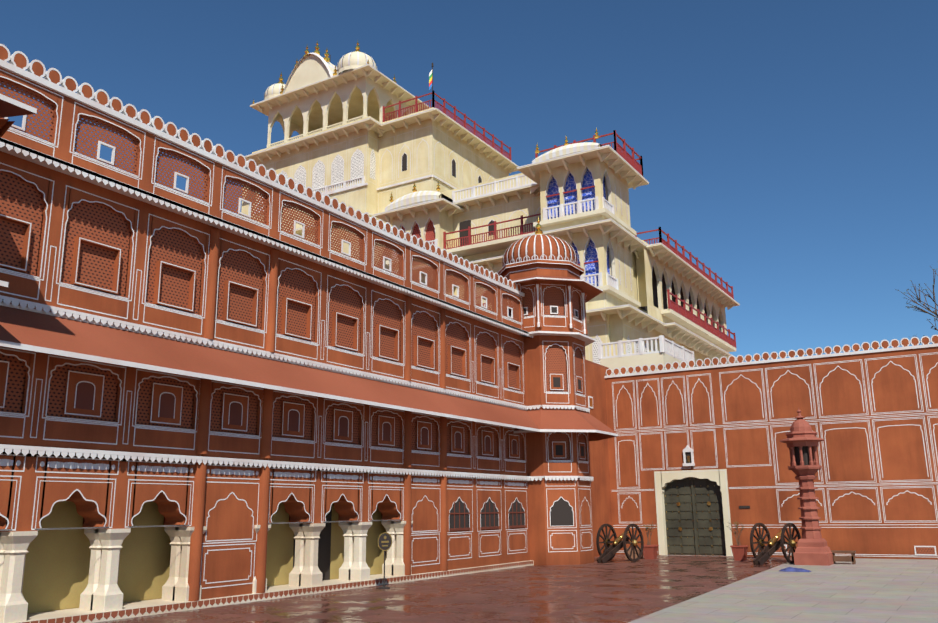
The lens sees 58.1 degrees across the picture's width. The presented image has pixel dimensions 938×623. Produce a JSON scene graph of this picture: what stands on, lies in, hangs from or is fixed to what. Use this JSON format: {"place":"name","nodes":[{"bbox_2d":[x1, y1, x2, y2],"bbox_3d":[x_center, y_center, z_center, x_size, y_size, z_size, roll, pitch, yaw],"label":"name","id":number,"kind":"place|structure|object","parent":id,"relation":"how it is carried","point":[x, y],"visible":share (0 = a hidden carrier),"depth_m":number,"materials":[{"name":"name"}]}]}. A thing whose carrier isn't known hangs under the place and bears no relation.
{"place":"outdoors","nodes":[
{"label":"outdoors","id":0,"kind":"place"},
{"bbox_2d":[0,0,937,361],"label":"sky","id":1,"kind":"structure","parent":0,"point":[790,147],"materials":[{"name":"blue"}]},
{"bbox_2d":[95,554,937,622],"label":"courtyard paving","id":2,"kind":"structure","parent":0,"point":[619,588],"depth_m":20.16,"materials":[{"name":"stone"}]},
{"bbox_2d":[377,532,391,588],"bbox_3d":[-2.339,6.891,23.409,0.313,1.503,0.420,-4,-14,12],"label":"private sign","id":3,"kind":"object","parent":2,"relation":"on","point":[384,541],"visible":0.9,"depth_m":23.48,"materials":[{"name":"grey"}]},
{"bbox_2d":[482,217,617,564],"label":"corner tower","id":4,"kind":"structure","parent":2,"relation":"on","point":[556,290],"depth_m":33.91,"materials":[{"name":"red paint"}]},
{"bbox_2d":[596,524,643,562],"bbox_3d":[5.939,9.320,33.995,1.557,1.512,2.432,-9,-15,30],"label":"cannon","id":5,"kind":"object","parent":2,"relation":"on","point":[614,548],"visible":0.98,"depth_m":34.01,"materials":[{"name":"brown wood"}]},
{"bbox_2d":[642,519,658,559],"bbox_3d":[7.601,9.540,35.466,0.773,1.656,0.598,-9,-15,30],"label":"planter","id":6,"kind":"object","parent":2,"relation":"on","point":[650,551],"visible":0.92,"depth_m":35.23,"materials":[{"name":"ceramic"}]},
{"bbox_2d":[726,521,748,560],"bbox_3d":[10.732,9.159,33.877,0.707,1.595,0.898,-9,-15,30],"label":"planter","id":7,"kind":"object","parent":2,"relation":"on","point":[739,551],"visible":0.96,"depth_m":33.76,"materials":[{"name":"ceramic"}]},
{"bbox_2d":[750,523,800,564],"bbox_3d":[11.354,8.747,31.842,2.330,1.512,1.580,11,-18,-41],"label":"cannon","id":8,"kind":"object","parent":2,"relation":"on","point":[769,550],"visible":0.98,"depth_m":31.82,"materials":[{"name":"brown wood"}]},
{"bbox_2d":[779,567,810,571],"bbox_3d":[10.634,8.417,27.603,1.046,0.132,0.520,-9,-15,30],"label":"cloth heap","id":9,"kind":"object","parent":2,"relation":"on","point":[789,569],"visible":1,"depth_m":27.50,"materials":[{"name":"blue fabric"}]},
{"bbox_2d":[780,407,833,565],"bbox_3d":[12.595,6.432,31.547,1.513,5.790,1.513,-9,-15,30],"label":"stone lamp post","id":10,"kind":"object","parent":2,"relation":"on","point":[802,440],"visible":0.98,"depth_m":31.24,"materials":[{"name":"stone"}]},
{"bbox_2d":[831,550,855,563],"bbox_3d":[13.732,9.022,30.996,0.830,0.470,0.450,-9,-15,30],"label":"wooden bench","id":11,"kind":"object","parent":2,"relation":"on","point":[851,558],"visible":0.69,"depth_m":30.83,"materials":[{"name":"brown wood"}]},
{"bbox_2d":[625,548,642,557],"bbox_3d":[7.127,10.407,36.423,0.750,0.420,0.550,-5,-14,17],"label":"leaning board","id":12,"kind":"object","parent":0,"point":[638,550],"depth_m":36.37,"materials":[{"name":"brown wood"}]},
{"label":"ground","id":13,"kind":"structure","parent":0,"visible":0},
{"bbox_2d":[0,44,608,622],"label":"wing","id":14,"kind":"structure","parent":13,"relation":"on","point":[212,400],"depth_m":20.30,"materials":[{"name":"paint"}]},
{"bbox_2d":[0,94,36,286],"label":"range eaves","id":15,"kind":"object","parent":14,"relation":"attached to","point":[10,107],"visible":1,"depth_m":14.28,"materials":[{"name":"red paint"}]},
{"bbox_2d":[241,40,743,374],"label":"palace building","id":16,"kind":"structure","parent":13,"relation":"on","point":[371,140],"depth_m":56.44,"materials":[{"name":"beige paint"}]},
{"bbox_2d":[586,335,937,559],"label":"back wall","id":17,"kind":"structure","parent":13,"relation":"on","point":[691,460],"depth_m":36.82,"materials":[{"name":"red paint"}]},
{"bbox_2d":[895,266,937,344],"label":"bare tree","id":18,"kind":"object","parent":13,"relation":"on","point":[927,308],"visible":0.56,"depth_m":41.52,"materials":[{"name":"brown plant"}]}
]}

